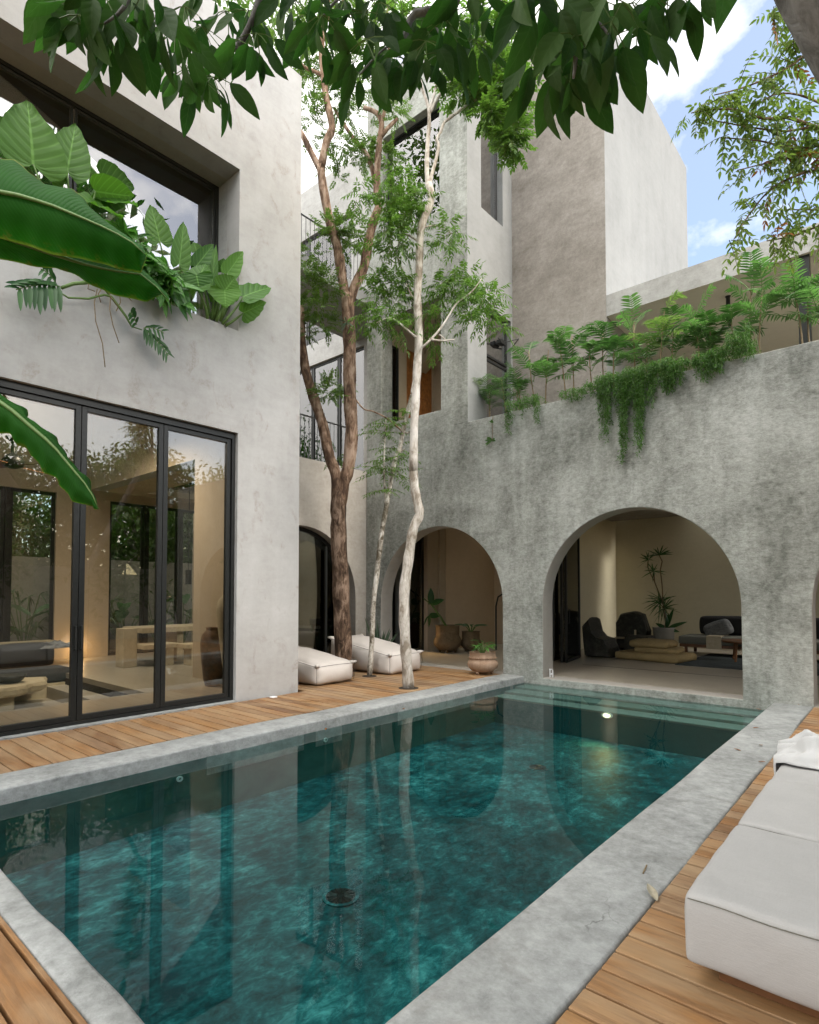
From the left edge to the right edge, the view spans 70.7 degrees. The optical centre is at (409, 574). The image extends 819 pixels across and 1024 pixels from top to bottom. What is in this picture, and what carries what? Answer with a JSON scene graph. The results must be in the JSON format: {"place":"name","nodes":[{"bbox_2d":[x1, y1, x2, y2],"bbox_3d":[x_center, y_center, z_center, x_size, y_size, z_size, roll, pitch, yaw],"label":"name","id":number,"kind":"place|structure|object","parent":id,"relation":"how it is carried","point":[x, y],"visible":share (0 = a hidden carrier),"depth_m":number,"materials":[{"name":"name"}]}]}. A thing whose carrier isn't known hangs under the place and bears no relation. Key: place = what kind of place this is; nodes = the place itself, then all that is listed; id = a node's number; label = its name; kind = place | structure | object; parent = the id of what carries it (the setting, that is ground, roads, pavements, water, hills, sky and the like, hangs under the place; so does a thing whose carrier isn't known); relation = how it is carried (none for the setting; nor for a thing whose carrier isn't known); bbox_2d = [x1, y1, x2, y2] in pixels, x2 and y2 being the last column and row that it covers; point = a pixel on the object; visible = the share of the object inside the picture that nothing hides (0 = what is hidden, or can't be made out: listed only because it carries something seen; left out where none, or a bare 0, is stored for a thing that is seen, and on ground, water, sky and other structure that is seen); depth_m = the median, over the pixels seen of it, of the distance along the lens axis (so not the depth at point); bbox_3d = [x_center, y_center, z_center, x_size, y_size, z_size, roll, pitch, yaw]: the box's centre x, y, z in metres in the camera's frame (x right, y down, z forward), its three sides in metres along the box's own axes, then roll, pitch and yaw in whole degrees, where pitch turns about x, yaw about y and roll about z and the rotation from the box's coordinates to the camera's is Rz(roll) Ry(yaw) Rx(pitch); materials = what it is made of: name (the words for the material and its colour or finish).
{"place":"outdoors","nodes":[
{"label":"outdoors","id":0,"kind":"place"},
{"bbox_2d":[64,649,138,696],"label":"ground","id":1,"kind":"structure","parent":0,"point":[100,690],"depth_m":9.79,"materials":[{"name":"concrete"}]},
{"bbox_2d":[11,589,48,640],"bbox_3d":[-9.245,1.185,13.873,1.557,1.710,1.566,-2,-2,41],"label":"garden plant","id":2,"kind":"object","parent":1,"relation":"on","point":[26,626],"visible":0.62,"depth_m":13.90,"materials":[{"name":"green plant"}]},
{"bbox_2d":[12,491,119,559],"bbox_3d":[-11.771,-1.289,16.820,5.359,9.004,5.406,-2,-2,41],"label":"jungle tree","id":3,"kind":"object","parent":1,"relation":"on","point":[38,539],"visible":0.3,"depth_m":16.68,"materials":[{"name":"green plant"}]},
{"bbox_2d":[10,556,192,648],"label":"garden wall","id":4,"kind":"structure","parent":1,"relation":"on","point":[30,576],"depth_m":16.31,"materials":[{"name":"paint"}]},
{"bbox_2d":[16,492,192,593],"bbox_3d":[-8.972,-1.200,18.200,5.838,7.748,4.982,0,-2,-1],"label":"jungle tree","id":5,"kind":"object","parent":1,"relation":"on","point":[129,520],"visible":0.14,"depth_m":17.62,"materials":[{"name":"green plant"}]},
{"bbox_2d":[110,600,150,627],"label":"garden plant","id":6,"kind":"object","parent":1,"relation":"on","point":[125,606],"visible":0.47,"depth_m":15.45,"materials":[{"name":"green plant"}]},
{"bbox_2d":[114,500,192,601],"bbox_3d":[-7.970,-1.642,20.017,5.578,9.450,5.293,-2,-2,41],"label":"jungle tree","id":7,"kind":"object","parent":1,"relation":"on","point":[186,540],"visible":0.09,"depth_m":18.99,"materials":[{"name":"green plant"}]},
{"bbox_2d":[0,0,445,740],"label":"house","id":8,"kind":"structure","parent":1,"relation":"on","point":[202,424],"depth_m":8.33,"materials":[{"name":"paint"}]},
{"bbox_2d":[0,486,4,641],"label":"back window","id":9,"kind":"structure","parent":8,"relation":"in","point":[2,489],"depth_m":12.20,"materials":[{"name":"black metal"}]},
{"bbox_2d":[0,435,42,472],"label":"ceiling fan","id":10,"kind":"object","parent":8,"relation":"hanging from","point":[12,460],"visible":0.77,"depth_m":9.77,"materials":[{"name":"black metal"}]},
{"bbox_2d":[0,677,46,710],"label":"stone table","id":11,"kind":"object","parent":8,"relation":"on","point":[10,692],"visible":0.91,"depth_m":9.42,"materials":[{"name":"stone"}]},
{"bbox_2d":[6,487,55,641],"bbox_3d":[-8.270,0.031,12.622,0.060,3.746,0.880,-2,-2,41],"label":"back window","id":12,"kind":"structure","parent":8,"relation":"in","point":[53,495],"depth_m":12.84,"materials":[{"name":"black metal"}]},
{"bbox_2d":[0,639,68,701],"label":"sunken sofa","id":13,"kind":"object","parent":8,"relation":"on","point":[17,656],"visible":0.63,"depth_m":11.35,"materials":[{"name":"fabric"}]},
{"bbox_2d":[0,64,72,187],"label":"upper window","id":14,"kind":"structure","parent":8,"relation":"in","point":[58,113],"depth_m":6.83,"materials":[{"name":"black metal"}]},
{"bbox_2d":[0,387,81,731],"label":"glass door","id":15,"kind":"structure","parent":8,"relation":"in","point":[77,408],"depth_m":6.54,"materials":[{"name":"black metal"}]},
{"bbox_2d":[0,100,137,218],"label":"elephant ear","id":16,"kind":"object","parent":8,"relation":"attached to","point":[29,137],"visible":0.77,"depth_m":6.26},
{"bbox_2d":[5,268,173,366],"bbox_3d":[-3.561,-2.883,6.528,0.242,0.988,1.806,-1,-2,39],"label":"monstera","id":17,"kind":"object","parent":8,"relation":"hanging from","point":[39,296],"visible":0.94,"depth_m":6.21,"materials":[{"name":"plant"}]},
{"bbox_2d":[0,58,218,322],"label":"upper window frame","id":18,"kind":"structure","parent":8,"relation":"in","point":[75,105],"depth_m":7.56,"materials":[{"name":"black metal"}]},
{"bbox_2d":[76,406,163,720],"bbox_3d":[-3.458,-0.131,6.967,0.116,3.606,0.964,-2,-2,41],"label":"glass door","id":19,"kind":"structure","parent":8,"relation":"in","point":[85,410],"depth_m":6.99,"materials":[{"name":"black metal"}]},
{"bbox_2d":[108,501,143,655],"bbox_3d":[-6.954,0.105,14.147,0.060,3.696,0.850,-2,-2,41],"label":"back window","id":20,"kind":"structure","parent":8,"relation":"in","point":[111,503],"depth_m":14.38,"materials":[{"name":"black metal"}]},
{"bbox_2d":[73,108,214,320],"bbox_3d":[-3.504,-4.569,7.805,0.030,2.311,1.903,-2,-2,41],"label":"upper window","id":21,"kind":"structure","parent":8,"relation":"in","point":[177,195],"depth_m":7.90,"materials":[{"name":"black metal"}]},
{"bbox_2d":[115,628,176,667],"bbox_3d":[-5.384,1.493,11.903,0.650,0.779,1.030,-2,-2,41],"label":"stone bench","id":22,"kind":"object","parent":8,"relation":"on","point":[127,645],"visible":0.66,"depth_m":11.63,"materials":[{"name":"stone"}]},
{"bbox_2d":[104,213,203,320],"bbox_3d":[-3.170,-3.707,7.008,0.824,1.087,1.354,-2,-2,41],"label":"philodendron","id":23,"kind":"object","parent":8,"relation":"on","point":[161,274],"visible":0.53,"depth_m":6.96,"materials":[{"name":"green plant"}]},
{"bbox_2d":[123,623,192,660],"bbox_3d":[-4.926,1.542,13.276,0.950,0.769,2.850,-2,-2,41],"label":"dining table","id":24,"kind":"object","parent":8,"relation":"on","point":[174,632],"visible":0.31,"depth_m":12.68,"materials":[{"name":"stone"}]},
{"bbox_2d":[145,506,178,652],"bbox_3d":[-6.364,0.127,14.832,0.060,3.696,0.840,-2,-2,41],"label":"back window","id":25,"kind":"structure","parent":8,"relation":"in","point":[176,511],"depth_m":15.06,"materials":[{"name":"black metal"}]},
{"bbox_2d":[142,228,199,315],"bbox_3d":[-3.422,-4.593,8.363,0.074,2.680,0.873,-2,-2,41],"label":"curtain","id":26,"kind":"object","parent":8,"relation":"hanging from","point":[193,298],"visible":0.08,"depth_m":8.34,"materials":[{"name":"fabric"}]},
{"bbox_2d":[160,424,230,707],"bbox_3d":[-2.847,-0.107,7.719,0.060,3.606,0.962,-2,-2,41],"label":"glass door","id":27,"kind":"structure","parent":8,"relation":"in","point":[225,671],"depth_m":7.74,"materials":[{"name":"black metal"}]},
{"bbox_2d":[144,205,270,326],"bbox_3d":[-2.639,-4.047,7.841,0.780,1.332,1.794,-2,-2,41],"label":"elephant ear","id":28,"kind":"object","parent":8,"relation":"attached to","point":[225,290],"visible":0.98,"depth_m":7.69},
{"bbox_2d":[200,627,222,686],"bbox_3d":[-3.175,1.332,9.376,0.430,0.940,0.430,-2,-2,41],"label":"tall jar","id":29,"kind":"object","parent":8,"relation":"on","point":[211,660],"visible":0.74,"depth_m":9.21,"materials":[{"name":"ceramic"}]},
{"bbox_2d":[299,527,333,653],"bbox_3d":[-2.349,0.447,11.850,0.060,2.865,2.994,-2,-2,41],"label":"arch window","id":30,"kind":"structure","parent":8,"relation":"in","point":[322,625],"depth_m":12.39,"materials":[{"name":"black metal"}]},
{"bbox_2d":[410,537,423,650],"bbox_3d":[0.079,0.220,14.631,0.060,3.498,0.830,-2,-2,41],"label":"side door","id":31,"kind":"structure","parent":8,"relation":"in","point":[417,574],"depth_m":14.78,"materials":[{"name":"black metal"}]},
{"bbox_2d":[0,683,523,874],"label":"pool wall","id":32,"kind":"structure","parent":1,"relation":"on","point":[38,830],"depth_m":5.46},
{"bbox_2d":[0,674,812,1023],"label":"pool coping","id":33,"kind":"object","parent":32,"relation":"on","point":[544,958],"visible":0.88,"depth_m":3.09,"materials":[{"name":"grey concrete"}]},
{"bbox_2d":[140,149,409,645],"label":"house","id":34,"kind":"structure","parent":1,"relation":"on","point":[322,355],"depth_m":15.90,"materials":[{"name":"paint"}]},
{"bbox_2d":[299,367,312,459],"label":"balcony door","id":35,"kind":"structure","parent":34,"relation":"in","point":[304,401],"depth_m":16.73,"materials":[{"name":"grey glass"}]},
{"bbox_2d":[313,357,338,464],"bbox_3d":[-2.331,-4.118,16.141,1.080,3.650,0.060,-2,-2,41],"label":"balcony door","id":36,"kind":"structure","parent":34,"relation":"in","point":[331,412],"depth_m":16.09,"materials":[{"name":"grey glass"}]},
{"bbox_2d":[308,217,351,344],"bbox_3d":[-2.218,-8.164,16.173,1.880,3.140,0.060,-2,-2,41],"label":"upper door","id":37,"kind":"structure","parent":34,"relation":"in","point":[326,245],"depth_m":16.34,"materials":[{"name":"glass"}]},
{"bbox_2d":[339,347,363,470],"bbox_3d":[-1.521,-4.141,15.443,1.020,3.650,0.060,-2,-2,41],"label":"balcony door","id":38,"kind":"structure","parent":34,"relation":"in","point":[359,352],"depth_m":15.31,"materials":[{"name":"grey glass"}]},
{"bbox_2d":[0,665,818,1023],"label":"wood deck","id":39,"kind":"structure","parent":1,"relation":"on","point":[650,973],"depth_m":2.51,"materials":[{"name":"brown wood"}]},
{"bbox_2d":[0,159,168,509],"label":"banana plant","id":40,"kind":"object","parent":39,"relation":"on","point":[43,225],"visible":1,"depth_m":4.46,"materials":[{"name":"green plant"}]},
{"bbox_2d":[212,0,415,676],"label":"forked tree","id":41,"kind":"object","parent":39,"relation":"on","point":[341,480],"visible":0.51,"depth_m":10.34,"materials":[{"name":"brown plant"}]},
{"bbox_2d":[298,646,356,684],"bbox_3d":[-1.804,1.556,10.057,1.721,0.540,0.993,-2,-2,41],"label":"floor lounger","id":42,"kind":"object","parent":39,"relation":"on","point":[316,667],"visible":0.64,"depth_m":9.48,"materials":[{"name":"fabric"}]},
{"bbox_2d":[327,634,422,673],"bbox_3d":[-0.685,1.551,11.371,1.801,0.635,1.063,-2,-2,41],"label":"floor lounger","id":43,"kind":"object","parent":39,"relation":"on","point":[387,658],"visible":0.72,"depth_m":10.88,"materials":[{"name":"fabric"}]},
{"bbox_2d":[354,394,422,676],"bbox_3d":[-0.383,-0.701,10.445,1.290,5.082,1.424,0,-2,2],"label":"slim tree","id":44,"kind":"object","parent":39,"relation":"on","point":[393,468],"visible":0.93,"depth_m":10.39,"materials":[{"name":"green plant"}]},
{"bbox_2d":[23,0,818,139],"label":"overhanging tree","id":45,"kind":"object","parent":39,"relation":"on","point":[577,59],"visible":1,"depth_m":2.23,"materials":[{"name":"green plant"}]},
{"bbox_2d":[340,0,544,689],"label":"white tree","id":46,"kind":"object","parent":39,"relation":"on","point":[492,107],"visible":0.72,"depth_m":9.09,"materials":[{"name":"green plant"}]},
{"bbox_2d":[467,640,497,674],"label":"potted plant","id":47,"kind":"object","parent":39,"relation":"on","point":[483,660],"visible":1,"depth_m":10.52,"materials":[{"name":"green plant"}]},
{"bbox_2d":[671,6,818,276],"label":"fine leaved tree","id":48,"kind":"object","parent":39,"relation":"on","point":[796,155],"visible":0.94,"depth_m":5.19,"materials":[{"name":"green plant"}]},
{"bbox_2d":[684,763,818,1018],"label":"daybed","id":49,"kind":"object","parent":39,"relation":"on","point":[751,907],"visible":0.94,"depth_m":2.20,"materials":[{"name":"white fabric"}]},
{"bbox_2d":[773,729,818,773],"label":"towel","id":50,"kind":"object","parent":49,"relation":"on","point":[800,749],"visible":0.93,"depth_m":3.90,"materials":[{"name":"white fabric"}]},
{"bbox_2d":[366,14,818,711],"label":"arcade building","id":51,"kind":"structure","parent":1,"relation":"on","point":[558,522],"depth_m":11.59,"materials":[{"name":"paint"}]},
{"bbox_2d":[392,346,398,421],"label":"stair window","id":52,"kind":"structure","parent":51,"relation":"in","point":[395,351],"depth_m":13.48,"materials":[{"name":"black glass"}]},
{"bbox_2d":[388,108,439,235],"bbox_3d":[0.122,-8.702,12.669,1.600,2.330,0.050,-2,-2,41],"label":"tower window","id":53,"kind":"structure","parent":51,"relation":"in","point":[413,142],"depth_m":12.60,"materials":[{"name":"glass"}]},
{"bbox_2d":[407,350,431,417],"bbox_3d":[0.230,-4.252,14.116,0.048,2.208,0.966,-2,-2,41],"label":"timber door","id":54,"kind":"structure","parent":51,"relation":"in","point":[425,407],"depth_m":14.20,"materials":[{"name":"brown wood"}]},
{"bbox_2d":[423,588,461,652],"bbox_3d":[0.678,1.161,14.680,1.295,1.632,0.718,0,-2,6],"label":"potted plant","id":55,"kind":"object","parent":51,"relation":"on","point":[447,638],"visible":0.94,"depth_m":14.43,"materials":[{"name":"green plant"}]},
{"bbox_2d":[454,623,486,651],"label":"potted plant","id":56,"kind":"object","parent":51,"relation":"on","point":[467,637],"visible":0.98,"depth_m":14.71,"materials":[{"name":"green plant"}]},
{"bbox_2d":[481,130,496,220],"bbox_3d":[1.627,-8.587,12.344,0.050,2.080,0.820,-2,-2,41],"label":"slot window","id":57,"kind":"structure","parent":51,"relation":"in","point":[488,161],"depth_m":12.42,"materials":[{"name":"grey glass"}]},
{"bbox_2d":[487,358,506,416],"bbox_3d":[1.818,-3.770,12.349,0.050,1.510,0.950,-2,-2,41],"label":"casement window","id":58,"kind":"structure","parent":51,"relation":"in","point":[493,368],"depth_m":12.39,"materials":[{"name":"grey glass"}]},
{"bbox_2d":[484,368,526,410],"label":"feather palm","id":59,"kind":"object","parent":51,"relation":"on","point":[507,394],"visible":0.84,"depth_m":11.48,"materials":[{"name":"green plant"}]},
{"bbox_2d":[502,361,530,409],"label":"feather palm","id":60,"kind":"object","parent":51,"relation":"on","point":[519,382],"visible":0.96,"depth_m":11.18,"materials":[{"name":"green plant"}]},
{"bbox_2d":[503,393,548,435],"bbox_3d":[2.120,-2.893,10.544,0.937,0.727,0.491,-2,-2,41],"label":"hanging fern","id":61,"kind":"object","parent":51,"relation":"hanging from","point":[519,404],"visible":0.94,"depth_m":10.45,"materials":[{"name":"green plant"}]},
{"bbox_2d":[505,341,554,393],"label":"feather palm","id":62,"kind":"object","parent":51,"relation":"on","point":[533,343],"visible":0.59,"depth_m":11.06,"materials":[{"name":"green plant"}]},
{"bbox_2d":[524,350,575,403],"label":"feather palm","id":63,"kind":"object","parent":51,"relation":"on","point":[546,370],"visible":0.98,"depth_m":10.62,"materials":[{"name":"green plant"}]},
{"bbox_2d":[552,567,560,660],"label":"folding door","id":64,"kind":"structure","parent":51,"relation":"in","point":[556,591],"depth_m":12.94,"materials":[{"name":"black metal"}]},
{"bbox_2d":[560,559,564,662],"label":"folding door","id":65,"kind":"structure","parent":51,"relation":"in","point":[562,615],"depth_m":12.40,"materials":[{"name":"black metal"}]},
{"bbox_2d":[542,325,586,398],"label":"feather palm","id":66,"kind":"object","parent":51,"relation":"on","point":[552,336],"visible":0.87,"depth_m":10.57,"materials":[{"name":"green plant"}]},
{"bbox_2d":[564,537,580,662],"bbox_3d":[3.666,0.259,12.879,0.111,3.290,1.234,-1,-2,30],"label":"folding door","id":67,"kind":"structure","parent":51,"relation":"in","point":[572,558],"depth_m":12.89,"materials":[{"name":"black metal"}]},
{"bbox_2d":[555,332,596,391],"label":"feather palm","id":68,"kind":"object","parent":51,"relation":"on","point":[582,336],"visible":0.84,"depth_m":10.49,"materials":[{"name":"green plant"}]},
{"bbox_2d":[565,339,609,387],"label":"feather palm","id":69,"kind":"object","parent":51,"relation":"on","point":[589,345],"visible":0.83,"depth_m":10.17,"materials":[{"name":"green plant"}]},
{"bbox_2d":[582,617,618,657],"bbox_3d":[4.513,1.476,13.627,0.687,0.926,0.719,-2,-2,41],"label":"stone chair","id":70,"kind":"object","parent":51,"relation":"on","point":[598,641],"visible":0.97,"depth_m":13.45,"materials":[{"name":"stone"}]},
{"bbox_2d":[575,320,632,374],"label":"feather palm","id":71,"kind":"object","parent":51,"relation":"on","point":[603,326],"visible":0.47,"depth_m":10.14,"materials":[{"name":"green plant"}]},
{"bbox_2d":[588,334,641,375],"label":"feather palm","id":72,"kind":"object","parent":51,"relation":"on","point":[614,341],"visible":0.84,"depth_m":9.84,"materials":[{"name":"green plant"}]},
{"bbox_2d":[594,362,647,464],"bbox_3d":[3.478,-2.539,9.386,0.964,1.624,0.535,-2,-2,41],"label":"hanging fern","id":73,"kind":"object","parent":51,"relation":"hanging from","point":[622,386],"visible":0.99,"depth_m":9.21,"materials":[{"name":"green plant"}]},
{"bbox_2d":[616,611,655,649],"bbox_3d":[5.815,1.473,14.961,1.102,1.017,0.898,-2,-2,41],"label":"stone chair","id":74,"kind":"object","parent":51,"relation":"on","point":[628,624],"visible":0.62,"depth_m":15.04,"materials":[{"name":"stone"}]},
{"bbox_2d":[611,292,668,378],"bbox_3d":[3.826,-3.782,9.693,0.920,1.705,0.795,-2,-2,41],"label":"feather palm","id":75,"kind":"object","parent":51,"relation":"on","point":[624,317],"visible":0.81,"depth_m":9.71,"materials":[{"name":"green plant"}]},
{"bbox_2d":[613,332,670,371],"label":"feather palm","id":76,"kind":"object","parent":51,"relation":"on","point":[646,355],"visible":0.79,"depth_m":9.69,"materials":[{"name":"green plant"}]},
{"bbox_2d":[623,290,686,362],"bbox_3d":[4.082,-3.716,9.445,0.997,1.557,0.979,-2,-2,41],"label":"feather palm","id":77,"kind":"object","parent":51,"relation":"on","point":[651,322],"visible":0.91,"depth_m":9.37,"materials":[{"name":"green plant"}]},
{"bbox_2d":[615,649,696,662],"bbox_3d":[5.519,1.821,12.980,1.091,0.198,1.490,2,-3,-43],"label":"floor cushion","id":78,"kind":"object","parent":51,"relation":"on","point":[632,654],"visible":0.83,"depth_m":12.55,"materials":[{"name":"fabric"}]},
{"bbox_2d":[634,646,684,653],"bbox_3d":[5.600,1.681,12.948,0.964,0.152,0.844,-1,-2,35],"label":"floor cushion","id":79,"kind":"object","parent":78,"relation":"on","point":[676,650],"visible":0.81,"depth_m":12.61,"materials":[{"name":"fabric"}]},
{"bbox_2d":[629,638,677,648],"bbox_3d":[5.483,1.547,12.986,0.908,0.192,0.754,-2,-2,41],"label":"floor cushion","id":80,"kind":"object","parent":79,"relation":"on","point":[655,643],"visible":0.98,"depth_m":12.73,"materials":[{"name":"fabric"}]},
{"bbox_2d":[639,545,685,639],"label":"potted dragon tree","id":81,"kind":"object","parent":51,"relation":"on","point":[665,631],"visible":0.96,"depth_m":14.74,"materials":[{"name":"green plant"}]},
{"bbox_2d":[644,353,687,410],"bbox_3d":[3.986,-2.941,8.946,0.727,0.865,0.507,-2,-2,41],"label":"hanging fern","id":82,"kind":"object","parent":51,"relation":"hanging from","point":[667,374],"visible":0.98,"depth_m":8.84,"materials":[{"name":"green plant"}]},
{"bbox_2d":[654,304,705,363],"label":"feather palm","id":83,"kind":"object","parent":51,"relation":"on","point":[677,340],"visible":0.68,"depth_m":9.38,"materials":[{"name":"green plant"}]},
{"bbox_2d":[674,282,717,355],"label":"feather palm","id":84,"kind":"object","parent":51,"relation":"on","point":[682,309],"visible":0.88,"depth_m":9.04,"materials":[{"name":"green plant"}]},
{"bbox_2d":[675,308,734,350],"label":"feather palm","id":85,"kind":"object","parent":51,"relation":"on","point":[702,316],"visible":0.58,"depth_m":8.95,"materials":[{"name":"green plant"}]},
{"bbox_2d":[681,345,730,382],"bbox_3d":[4.409,-3.041,8.573,0.661,0.592,0.528,-2,-2,41],"label":"hanging fern","id":86,"kind":"object","parent":51,"relation":"hanging from","point":[707,361],"visible":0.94,"depth_m":8.44,"materials":[{"name":"green plant"}]},
{"bbox_2d":[685,326,726,355],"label":"feather palm","id":87,"kind":"object","parent":51,"relation":"on","point":[702,346],"visible":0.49,"depth_m":9.08,"materials":[{"name":"green plant"}]},
{"bbox_2d":[705,301,767,344],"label":"feather palm","id":88,"kind":"object","parent":51,"relation":"on","point":[727,316],"visible":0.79,"depth_m":8.72,"materials":[{"name":"green plant"}]},
{"bbox_2d":[720,321,761,362],"bbox_3d":[4.756,-3.249,8.305,0.565,0.663,0.520,-2,-2,41],"label":"hanging fern","id":89,"kind":"object","parent":51,"relation":"hanging from","point":[743,343],"visible":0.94,"depth_m":8.18,"materials":[{"name":"green plant"}]},
{"bbox_2d":[675,653,818,675],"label":"rug","id":90,"kind":"object","parent":51,"relation":"on","point":[722,661],"visible":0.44,"depth_m":12.33,"materials":[{"name":"grey fabric"}]},
{"bbox_2d":[679,616,818,653],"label":"sofa","id":91,"kind":"object","parent":90,"relation":"on","point":[702,640],"visible":0.37,"depth_m":13.78,"materials":[{"name":"grey fabric"}]},
{"bbox_2d":[703,619,733,635],"bbox_3d":[7.418,1.324,13.875,0.681,0.509,0.278,-2,-2,41],"label":"cushion","id":92,"kind":"object","parent":91,"relation":"on","point":[723,627],"visible":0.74,"depth_m":13.78,"materials":[{"name":"grey fabric"}]},
{"bbox_2d":[724,248,777,349],"bbox_3d":[5.179,-3.832,8.767,0.778,1.746,0.935,-2,-2,41],"label":"feather palm","id":93,"kind":"object","parent":51,"relation":"on","point":[766,286],"visible":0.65,"depth_m":8.66,"materials":[{"name":"green plant"}]},
{"bbox_2d":[731,256,790,352],"bbox_3d":[5.206,-3.740,8.527,0.769,1.546,0.808,-2,-2,41],"label":"feather palm","id":94,"kind":"object","parent":51,"relation":"on","point":[767,299],"visible":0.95,"depth_m":8.43,"materials":[{"name":"green plant"}]},
{"bbox_2d":[753,258,818,343],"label":"feather palm","id":95,"kind":"object","parent":51,"relation":"on","point":[806,280],"visible":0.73,"depth_m":8.23,"materials":[{"name":"green plant"}]},
{"bbox_2d":[776,269,818,341],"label":"feather palm","id":96,"kind":"object","parent":51,"relation":"on","point":[796,296],"visible":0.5,"depth_m":8.28,"materials":[{"name":"green plant"}]},
{"bbox_2d":[783,279,818,323],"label":"feather palm","id":97,"kind":"object","parent":51,"relation":"on","point":[807,294],"visible":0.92,"depth_m":8.05,"materials":[{"name":"green plant"}]},
{"bbox_2d":[6,722,704,1023],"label":"pool floor","id":98,"kind":"structure","parent":0,"point":[443,856],"depth_m":4.40,"materials":[{"name":"teal tile"}]},
{"bbox_2d":[322,887,358,907],"bbox_3d":[-0.487,2.281,4.093,0.260,0.021,0.260,-2,-2,41],"label":"pool drain","id":99,"kind":"object","parent":98,"relation":"on","point":[338,897],"visible":1,"depth_m":4.07,"materials":[{"name":"black metal"}]},
{"bbox_2d":[494,689,748,758],"bbox_3d":[3.197,2.327,8.765,3.850,0.632,1.000,-2,-2,41],"label":"pool step base","id":100,"kind":"object","parent":98,"relation":"on","point":[695,741],"visible":0.32,"depth_m":8.31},
{"bbox_2d":[494,684,761,731],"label":"pool steps","id":101,"kind":"structure","parent":100,"relation":"on","point":[711,716],"depth_m":8.54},
{"bbox_2d":[14,0,818,556],"label":"sky","id":102,"kind":"structure","parent":0,"point":[711,222],"materials":[{"name":"blue"}]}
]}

